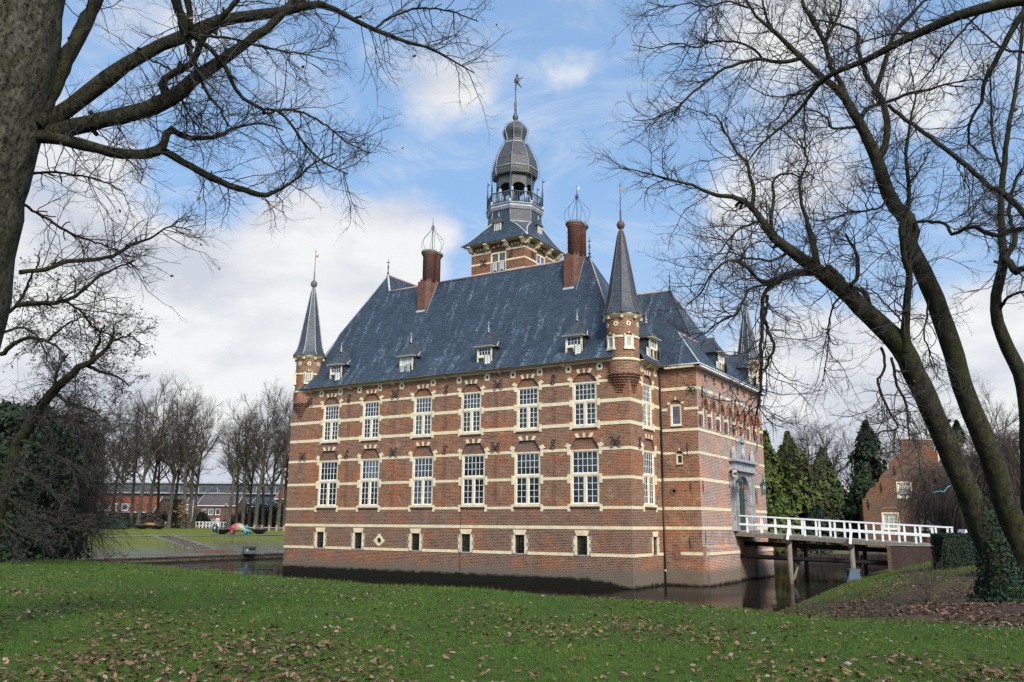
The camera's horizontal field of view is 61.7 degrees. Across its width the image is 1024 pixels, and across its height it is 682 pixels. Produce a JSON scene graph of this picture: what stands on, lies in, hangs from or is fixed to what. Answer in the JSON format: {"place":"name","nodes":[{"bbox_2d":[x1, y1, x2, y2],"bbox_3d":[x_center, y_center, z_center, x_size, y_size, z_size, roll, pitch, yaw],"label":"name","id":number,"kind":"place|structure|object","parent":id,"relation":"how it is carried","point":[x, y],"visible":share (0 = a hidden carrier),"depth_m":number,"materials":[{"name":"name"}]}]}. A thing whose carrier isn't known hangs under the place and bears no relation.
{"place":"outdoors","nodes":[
{"label":"outdoors","id":0,"kind":"place"},
{"bbox_2d":[82,534,284,536],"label":"path","id":1,"kind":"structure","parent":0,"point":[191,535],"depth_m":108.22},
{"bbox_2d":[112,557,887,612],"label":"water","id":2,"kind":"structure","parent":0,"point":[777,592],"depth_m":55.64,"materials":[{"name":"black liquid"}]},
{"bbox_2d":[0,526,1023,681],"bbox_3d":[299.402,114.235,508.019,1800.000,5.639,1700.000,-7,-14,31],"label":"ground","id":3,"kind":"structure","parent":0,"point":[141,545],"depth_m":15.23,"materials":[{"name":"plant"}]},
{"bbox_2d":[0,399,100,562],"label":"cedar","id":4,"kind":"object","parent":3,"relation":"on","point":[8,422],"visible":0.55,"depth_m":42.74,"materials":[{"name":"green plant"}]},
{"bbox_2d":[49,539,92,560],"bbox_3d":[-34.937,15.143,63.471,6.481,9.046,6.678,-7,-14,31],"label":"shrub","id":5,"kind":"object","parent":3,"relation":"on","point":[77,553],"depth_m":63.53,"materials":[{"name":"green plant"}]},
{"bbox_2d":[0,358,156,540],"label":"weeping tree","id":6,"kind":"object","parent":3,"relation":"on","point":[80,437],"visible":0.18,"depth_m":49.92,"materials":[{"name":"plant"}]},
{"bbox_2d":[0,243,159,564],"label":"alder tree","id":7,"kind":"object","parent":3,"relation":"on","point":[19,440],"visible":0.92,"depth_m":37.13,"materials":[{"name":"brown plant"}]},
{"bbox_2d":[13,422,171,563],"bbox_3d":[-30.862,11.144,58.366,14.648,13.203,12.549,0,-12,1],"label":"weeping tree","id":8,"kind":"object","parent":3,"relation":"on","point":[76,547],"visible":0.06,"depth_m":59.36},
{"bbox_2d":[96,515,127,528],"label":"evergreen shrub","id":9,"kind":"object","parent":3,"relation":"on","point":[122,522],"visible":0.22,"depth_m":148.03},
{"bbox_2d":[82,393,145,513],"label":"bare tree","id":10,"kind":"object","parent":3,"relation":"on","point":[115,428],"visible":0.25,"depth_m":162.03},
{"bbox_2d":[93,391,154,514],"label":"bare tree","id":11,"kind":"object","parent":3,"relation":"on","point":[126,438],"visible":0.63,"depth_m":162.22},
{"bbox_2d":[106,420,143,515],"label":"bare tree","id":12,"kind":"object","parent":3,"relation":"on","point":[114,497],"visible":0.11,"depth_m":173.86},
{"bbox_2d":[97,492,168,515],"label":"orange roofed house","id":13,"kind":"structure","parent":3,"relation":"on","point":[163,506],"depth_m":203.81,"materials":[{"name":"brick"}]},
{"bbox_2d":[101,393,173,527],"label":"bare tree","id":14,"kind":"object","parent":3,"relation":"on","point":[132,495],"visible":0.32,"depth_m":166.13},
{"bbox_2d":[112,369,180,528],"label":"bare tree","id":15,"kind":"object","parent":3,"relation":"on","point":[145,465],"visible":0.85,"depth_m":162.03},
{"bbox_2d":[132,509,165,527],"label":"bramble","id":16,"kind":"object","parent":3,"relation":"on","point":[153,516],"visible":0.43,"depth_m":164.49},
{"bbox_2d":[140,410,176,521],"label":"bare tree","id":17,"kind":"object","parent":3,"relation":"on","point":[158,496],"visible":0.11,"depth_m":177.10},
{"bbox_2d":[131,370,193,522],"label":"bare tree","id":18,"kind":"object","parent":3,"relation":"on","point":[153,484],"visible":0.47,"depth_m":167.14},
{"bbox_2d":[142,393,208,528],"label":"bare tree","id":19,"kind":"object","parent":3,"relation":"on","point":[172,484],"visible":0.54,"depth_m":166.99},
{"bbox_2d":[171,498,187,527],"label":"evergreen shrub","id":20,"kind":"object","parent":3,"relation":"on","point":[174,519],"visible":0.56,"depth_m":169.56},
{"bbox_2d":[78,553,283,562],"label":"timber revetment","id":21,"kind":"object","parent":3,"relation":"on","point":[117,560],"visible":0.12,"depth_m":88.79,"materials":[{"name":"wood"}]},
{"bbox_2d":[151,535,215,550],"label":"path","id":22,"kind":"structure","parent":3,"relation":"on","point":[196,547],"depth_m":100.05,"materials":[{"name":"brick"}]},
{"bbox_2d":[161,404,209,512],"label":"bare tree","id":23,"kind":"object","parent":3,"relation":"on","point":[177,484],"visible":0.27,"depth_m":174.13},
{"bbox_2d":[154,375,218,528],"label":"bare tree","id":24,"kind":"object","parent":3,"relation":"on","point":[184,442],"visible":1,"depth_m":162.09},
{"bbox_2d":[172,495,197,524],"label":"withered leaves","id":25,"kind":"object","parent":24,"relation":"attached to","point":[184,510],"visible":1,"depth_m":158.22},
{"bbox_2d":[99,481,287,509],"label":"apartment block","id":26,"kind":"structure","parent":3,"relation":"on","point":[223,488],"depth_m":267.11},
{"bbox_2d":[210,487,224,492],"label":"window","id":27,"kind":"structure","parent":26,"relation":"in","point":[213,489],"depth_m":267.10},
{"bbox_2d":[154,380,232,528],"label":"bare tree","id":28,"kind":"object","parent":3,"relation":"on","point":[189,519],"visible":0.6,"depth_m":171.87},
{"bbox_2d":[174,405,231,527],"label":"bare tree","id":29,"kind":"object","parent":3,"relation":"on","point":[195,498],"visible":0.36,"depth_m":177.18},
{"bbox_2d":[196,508,210,527],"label":"evergreen shrub","id":30,"kind":"object","parent":3,"relation":"on","point":[201,516],"visible":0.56,"depth_m":181.62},
{"bbox_2d":[195,549,233,552],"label":"landing","id":31,"kind":"object","parent":3,"relation":"on","point":[215,551],"visible":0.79,"depth_m":95.60,"materials":[{"name":"brick"}]},
{"bbox_2d":[197,494,247,525],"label":"brick house","id":32,"kind":"structure","parent":3,"relation":"on","point":[213,505],"depth_m":208.87,"materials":[{"name":"brown tile"}]},
{"bbox_2d":[211,400,258,523],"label":"bare tree","id":33,"kind":"object","parent":3,"relation":"on","point":[237,497],"visible":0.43,"depth_m":176.23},
{"bbox_2d":[221,511,253,527],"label":"bramble","id":34,"kind":"object","parent":3,"relation":"on","point":[233,518],"visible":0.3,"depth_m":183.33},
{"bbox_2d":[218,398,262,528],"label":"bare tree","id":35,"kind":"object","parent":3,"relation":"on","point":[231,462],"visible":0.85,"depth_m":162.49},
{"bbox_2d":[229,523,252,534],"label":"painted sculpture","id":36,"kind":"object","parent":3,"relation":"on","point":[236,527],"visible":0.98,"depth_m":116.40,"materials":[{"name":"paint"}]},
{"bbox_2d":[214,407,273,525],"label":"bare tree","id":37,"kind":"object","parent":3,"relation":"on","point":[244,490],"visible":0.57,"depth_m":166.17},
{"bbox_2d":[242,546,256,553],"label":"floodlight","id":38,"kind":"object","parent":3,"relation":"on","point":[249,550],"visible":1,"depth_m":94.69,"materials":[{"name":"black"}]},
{"bbox_2d":[234,416,270,528],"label":"bare tree","id":39,"kind":"object","parent":3,"relation":"on","point":[249,488],"visible":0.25,"depth_m":179.13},
{"bbox_2d":[0,0,510,383],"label":"oak tree","id":40,"kind":"object","parent":3,"relation":"on","point":[37,60],"visible":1,"depth_m":11.40,"materials":[{"name":"brown plant"}]},
{"bbox_2d":[233,500,282,528],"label":"evergreen shrub","id":41,"kind":"object","parent":3,"relation":"on","point":[266,512],"visible":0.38,"depth_m":180.62,"materials":[{"name":"plant"}]},
{"bbox_2d":[251,525,267,533],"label":"planter bowl","id":42,"kind":"object","parent":3,"relation":"on","point":[259,530],"visible":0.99,"depth_m":121.99,"materials":[{"name":"black metal"}]},
{"bbox_2d":[234,377,291,528],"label":"bare tree","id":43,"kind":"object","parent":3,"relation":"on","point":[263,462],"visible":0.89,"depth_m":160.03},
{"bbox_2d":[243,420,283,528],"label":"bare tree","id":44,"kind":"object","parent":3,"relation":"on","point":[263,504],"visible":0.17,"depth_m":177.02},
{"bbox_2d":[250,397,292,529],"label":"bare tree","id":45,"kind":"object","parent":3,"relation":"on","point":[274,481],"visible":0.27,"depth_m":169.45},
{"bbox_2d":[258,383,291,530],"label":"bare tree","id":46,"kind":"object","parent":3,"relation":"on","point":[287,452],"visible":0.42,"depth_m":160.39,"materials":[{"name":"plant"}]},
{"bbox_2d":[266,397,291,529],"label":"bare tree","id":47,"kind":"object","parent":3,"relation":"on","point":[285,498],"visible":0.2,"depth_m":170.92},
{"bbox_2d":[0,558,1023,681],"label":"fallen leaves","id":48,"kind":"object","parent":3,"relation":"on","point":[995,672],"visible":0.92,"depth_m":11.98,"materials":[{"name":"brown plant"}]},
{"bbox_2d":[282,74,774,588],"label":"castle","id":49,"kind":"structure","parent":3,"relation":"on","point":[512,408],"depth_m":61.56,"materials":[{"name":"brick"}]},
{"bbox_2d":[313,527,326,548],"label":"cellar window","id":50,"kind":"structure","parent":49,"relation":"in","point":[322,539],"depth_m":67.04,"materials":[{"name":"stone"}]},
{"bbox_2d":[316,447,341,509],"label":"cross window","id":51,"kind":"structure","parent":49,"relation":"in","point":[328,464],"depth_m":67.70,"materials":[{"name":"wood"}]},
{"bbox_2d":[320,393,342,444],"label":"cross window","id":52,"kind":"structure","parent":49,"relation":"in","point":[329,435],"depth_m":68.66,"materials":[{"name":"stone"}]},
{"bbox_2d":[350,528,365,549],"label":"cellar window","id":53,"kind":"structure","parent":49,"relation":"in","point":[360,540],"depth_m":64.98,"materials":[{"name":"stone"}]},
{"bbox_2d":[357,444,382,508],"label":"cross window","id":54,"kind":"structure","parent":49,"relation":"in","point":[369,479],"depth_m":65.49,"materials":[{"name":"wood"}]},
{"bbox_2d":[359,389,383,442],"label":"cross window","id":55,"kind":"structure","parent":49,"relation":"in","point":[371,405],"depth_m":66.49,"materials":[{"name":"wood"}]},
{"bbox_2d":[407,528,423,550],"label":"cellar window","id":56,"kind":"structure","parent":49,"relation":"in","point":[417,538],"depth_m":62.11,"materials":[{"name":"stone"}]},
{"bbox_2d":[408,442,437,508],"bbox_3d":[-6.483,9.846,62.823,2.760,4.870,0.375,-7,-14,31],"label":"cross window","id":57,"kind":"structure","parent":49,"relation":"in","point":[425,450],"depth_m":62.85,"materials":[{"name":"wood"}]},
{"bbox_2d":[410,384,435,439],"bbox_3d":[-6.577,5.276,63.882,2.515,4.090,0.375,-7,-14,31],"label":"cross window","id":58,"kind":"structure","parent":49,"relation":"in","point":[419,429],"depth_m":63.92,"materials":[{"name":"wood"}]},
{"bbox_2d":[457,529,474,552],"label":"cellar window","id":59,"kind":"structure","parent":49,"relation":"in","point":[468,542],"depth_m":59.80,"materials":[{"name":"stone"}]},
{"bbox_2d":[457,379,485,436],"bbox_3d":[-2.865,4.815,61.603,2.556,4.090,0.375,-7,-14,31],"label":"cross window","id":60,"kind":"structure","parent":49,"relation":"in","point":[473,404],"depth_m":61.62,"materials":[{"name":"wood"}]},
{"bbox_2d":[457,439,488,508],"bbox_3d":[-2.704,9.361,60.428,2.801,4.870,0.247,-7,-14,31],"label":"cross window","id":61,"kind":"structure","parent":49,"relation":"in","point":[473,457],"depth_m":60.45,"materials":[{"name":"wood"}]},
{"bbox_2d":[510,530,528,554],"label":"cellar window","id":62,"kind":"structure","parent":49,"relation":"in","point":[522,544],"depth_m":57.50,"materials":[{"name":"stone"}]},
{"bbox_2d":[510,436,544,508],"bbox_3d":[1.067,8.894,58.112,2.862,4.870,0.247,-7,-14,31],"label":"cross window","id":63,"kind":"structure","parent":49,"relation":"in","point":[527,458],"depth_m":58.13,"materials":[{"name":"wood"}]},
{"bbox_2d":[512,374,543,433],"bbox_3d":[1.118,4.306,59.084,2.576,4.090,0.247,-7,-14,31],"label":"cross window","id":64,"kind":"structure","parent":49,"relation":"in","point":[528,389],"depth_m":59.09,"materials":[{"name":"wood"}]},
{"bbox_2d":[572,530,591,555],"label":"cellar window","id":65,"kind":"structure","parent":49,"relation":"in","point":[584,541],"depth_m":55.06,"materials":[{"name":"stone"}]},
{"bbox_2d":[567,368,600,429],"bbox_3d":[4.839,3.844,56.799,2.597,4.090,0.247,-7,-14,31],"label":"cross window","id":66,"kind":"structure","parent":49,"relation":"in","point":[584,388],"depth_m":56.81,"materials":[{"name":"stone"}]},
{"bbox_2d":[565,433,603,508],"bbox_3d":[4.762,8.436,55.844,2.903,4.870,0.247,-7,-14,31],"label":"cross window","id":67,"kind":"structure","parent":49,"relation":"in","point":[584,453],"depth_m":55.86,"materials":[{"name":"wood"}]},
{"bbox_2d":[640,370,653,432],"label":"cross window","id":68,"kind":"structure","parent":49,"relation":"in","point":[647,397],"depth_m":57.63,"materials":[{"name":"stone"}]},
{"bbox_2d":[641,434,656,508],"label":"cross window","id":69,"kind":"structure","parent":49,"relation":"in","point":[648,457],"depth_m":56.65,"materials":[{"name":"stone"}]},
{"bbox_2d":[651,532,659,555],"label":"cellar window","id":70,"kind":"structure","parent":49,"relation":"in","point":[655,534],"depth_m":56.27,"materials":[{"name":"stone"}]},
{"bbox_2d":[667,397,683,427],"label":"leaded window","id":71,"kind":"structure","parent":49,"relation":"in","point":[675,407],"depth_m":58.56,"materials":[{"name":"stone"}]},
{"bbox_2d":[673,448,684,465],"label":"small window","id":72,"kind":"structure","parent":49,"relation":"in","point":[679,456],"depth_m":57.82,"materials":[{"name":"stone"}]},
{"bbox_2d":[701,394,708,426],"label":"slit window","id":73,"kind":"structure","parent":49,"relation":"in","point":[703,399],"depth_m":58.97,"materials":[{"name":"white paint"}]},
{"bbox_2d":[709,397,716,428],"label":"slit window","id":74,"kind":"structure","parent":49,"relation":"in","point":[714,405],"depth_m":60.36,"materials":[{"name":"brick"}]},
{"bbox_2d":[718,401,724,431],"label":"slit window","id":75,"kind":"structure","parent":49,"relation":"in","point":[720,405],"depth_m":61.80,"materials":[{"name":"brick"}]},
{"bbox_2d":[729,469,743,491],"bbox_3d":[16.094,9.989,61.491,1.085,1.677,0.527,-7,-14,31],"label":"wall lantern","id":76,"kind":"object","parent":49,"relation":"attached to","point":[739,479],"depth_m":61.31,"materials":[{"name":"metal"}]},
{"bbox_2d":[739,482,745,529],"bbox_3d":[16.931,12.088,63.937,0.075,3.930,2.680,-7,-14,31],"label":"door","id":77,"kind":"structure","parent":49,"relation":"in","point":[741,494],"depth_m":64.44,"materials":[{"name":"green wood"}]},
{"bbox_2d":[763,430,795,539],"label":"cypress","id":78,"kind":"object","parent":3,"relation":"on","point":[773,465],"visible":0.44,"depth_m":97.69,"materials":[{"name":"green plant"}]},
{"bbox_2d":[767,487,813,553],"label":"cypress","id":79,"kind":"object","parent":3,"relation":"on","point":[786,510],"visible":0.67,"depth_m":94.80,"materials":[{"name":"green plant"}]},
{"bbox_2d":[770,431,821,533],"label":"cypress","id":80,"kind":"object","parent":3,"relation":"on","point":[803,502],"visible":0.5,"depth_m":99.46,"materials":[{"name":"green plant"}]},
{"bbox_2d":[572,36,1023,602],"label":"tree","id":81,"kind":"object","parent":3,"relation":"on","point":[1000,572],"visible":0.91,"depth_m":25.59,"materials":[{"name":"brown plant"}]},
{"bbox_2d":[578,565,1023,626],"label":"fallen leaves","id":82,"kind":"object","parent":3,"relation":"on","point":[957,605],"visible":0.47,"depth_m":21.80,"materials":[{"name":"brown plant"}]},
{"bbox_2d":[775,406,842,509],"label":"bare tree","id":83,"kind":"object","parent":3,"relation":"on","point":[808,455],"visible":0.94,"depth_m":99.51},
{"bbox_2d":[603,0,1023,585],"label":"tree","id":84,"kind":"object","parent":3,"relation":"on","point":[1008,510],"visible":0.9,"depth_m":26.56,"materials":[{"name":"brown plant"}]},
{"bbox_2d":[768,538,863,553],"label":"clipped hedge","id":85,"kind":"object","parent":3,"relation":"on","point":[783,541],"visible":0.12,"depth_m":93.98,"materials":[{"name":"green plant"}]},
{"bbox_2d":[795,503,852,554],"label":"yew","id":86,"kind":"object","parent":3,"relation":"on","point":[818,512],"visible":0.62,"depth_m":94.83,"materials":[{"name":"green plant"}]},
{"bbox_2d":[796,465,857,535],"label":"spruce","id":87,"kind":"object","parent":3,"relation":"on","point":[829,508],"visible":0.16,"depth_m":100.20,"materials":[{"name":"green plant"}]},
{"bbox_2d":[799,418,855,476],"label":"bare tree","id":88,"kind":"object","parent":3,"relation":"on","point":[836,463],"visible":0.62,"depth_m":112.21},
{"bbox_2d":[773,553,887,563],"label":"timber revetment","id":89,"kind":"object","parent":3,"relation":"on","point":[869,557],"visible":0.1,"depth_m":91.29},
{"bbox_2d":[813,446,854,532],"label":"spruce","id":90,"kind":"object","parent":3,"relation":"on","point":[827,469],"visible":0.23,"depth_m":103.74,"materials":[{"name":"green plant"}]},
{"bbox_2d":[822,473,858,537],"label":"yew","id":91,"kind":"object","parent":3,"relation":"on","point":[835,481],"visible":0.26,"depth_m":102.13,"materials":[{"name":"green plant"}]},
{"bbox_2d":[830,423,854,490],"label":"bare tree","id":92,"kind":"object","parent":3,"relation":"on","point":[847,476],"visible":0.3,"depth_m":121.24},
{"bbox_2d":[736,515,952,583],"bbox_3d":[23.003,15.070,59.513,13.935,5.854,5.400,-7,-14,31],"label":"footbridge","id":93,"kind":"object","parent":3,"relation":"on","point":[855,546],"visible":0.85,"depth_m":59.31,"materials":[{"name":"white paint"}]},
{"bbox_2d":[844,569,860,581],"bbox_3d":[21.982,15.100,55.273,1.000,0.790,0.620,0,-12,2],"label":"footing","id":94,"kind":"object","parent":3,"relation":"on","point":[853,574],"visible":0.87,"depth_m":55.00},
{"bbox_2d":[684,0,1023,217],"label":"overhanging tree","id":95,"kind":"object","parent":3,"relation":"on","point":[976,11],"visible":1,"depth_m":18.30,"materials":[{"name":"brown plant"}]},
{"bbox_2d":[840,478,872,537],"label":"yew","id":96,"kind":"object","parent":3,"relation":"on","point":[861,488],"visible":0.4,"depth_m":100.66,"materials":[{"name":"green plant"}]},
{"bbox_2d":[845,419,886,491],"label":"spruce","id":97,"kind":"object","parent":3,"relation":"on","point":[872,470],"visible":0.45,"depth_m":109.26,"materials":[{"name":"green plant"}]},
{"bbox_2d":[846,425,900,474],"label":"bare tree","id":98,"kind":"object","parent":3,"relation":"on","point":[886,455],"visible":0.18,"depth_m":119.46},
{"bbox_2d":[792,561,980,614],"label":"grass","id":99,"kind":"structure","parent":3,"relation":"on","point":[868,581],"depth_m":43.01,"materials":[{"name":"plant"}]},
{"bbox_2d":[858,438,941,547],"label":"gatehouse","id":100,"kind":"object","parent":3,"relation":"on","point":[868,508],"visible":0.37,"depth_m":91.78,"materials":[{"name":"brick"}]},
{"bbox_2d":[880,506,900,529],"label":"window","id":101,"kind":"structure","parent":100,"relation":"in","point":[885,527],"depth_m":91.33,"materials":[{"name":"wood"}]},
{"bbox_2d":[894,476,912,498],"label":"window","id":102,"kind":"structure","parent":100,"relation":"in","point":[901,483],"depth_m":91.57,"materials":[{"name":"wood"}]},
{"bbox_2d":[887,545,933,570],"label":"abutment wall","id":103,"kind":"structure","parent":3,"relation":"on","point":[894,560],"depth_m":55.56,"materials":[{"name":"brick"}]},
{"bbox_2d":[869,440,967,542],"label":"weeping tree","id":104,"kind":"object","parent":3,"relation":"on","point":[927,511],"visible":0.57,"depth_m":73.98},
{"bbox_2d":[891,539,973,602],"bbox_3d":[15.515,8.480,31.694,3.090,2.288,2.723,-7,-14,31],"label":"bare shrub","id":105,"kind":"object","parent":3,"relation":"on","point":[929,596],"visible":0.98,"depth_m":31.51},
{"bbox_2d":[897,404,968,461],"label":"bare tree","id":106,"kind":"object","parent":3,"relation":"on","point":[928,435],"visible":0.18,"depth_m":121.22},
{"bbox_2d":[930,531,979,569],"bbox_3d":[23.800,10.816,43.759,4.214,2.093,1.927,-1,-12,4],"label":"clipped hedge","id":107,"kind":"object","parent":3,"relation":"on","point":[954,553],"visible":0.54,"depth_m":43.18,"materials":[{"name":"plant"}]},
{"bbox_2d":[939,419,974,466],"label":"yew","id":108,"kind":"object","parent":3,"relation":"on","point":[956,423],"visible":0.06,"depth_m":113.67,"materials":[{"name":"green plant"}]},
{"bbox_2d":[919,415,1020,533],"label":"weeping tree","id":109,"kind":"object","parent":3,"relation":"on","point":[1012,462],"visible":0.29,"depth_m":65.70,"materials":[{"name":"plant"}]},
{"bbox_2d":[943,6,1023,514],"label":"tree","id":110,"kind":"object","parent":3,"relation":"on","point":[1011,355],"visible":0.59,"depth_m":28.94,"materials":[{"name":"brown plant"}]},
{"bbox_2d":[950,396,1019,460],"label":"bare tree","id":111,"kind":"object","parent":3,"relation":"on","point":[989,421],"visible":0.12,"depth_m":114.82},
{"bbox_2d":[963,377,1019,461],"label":"bare tree","id":112,"kind":"object","parent":3,"relation":"on","point":[1007,415],"visible":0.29,"depth_m":107.14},
{"bbox_2d":[0,0,1023,491],"label":"sky","id":113,"kind":"structure","parent":0,"point":[241,331],"materials":[{"name":"blue"}]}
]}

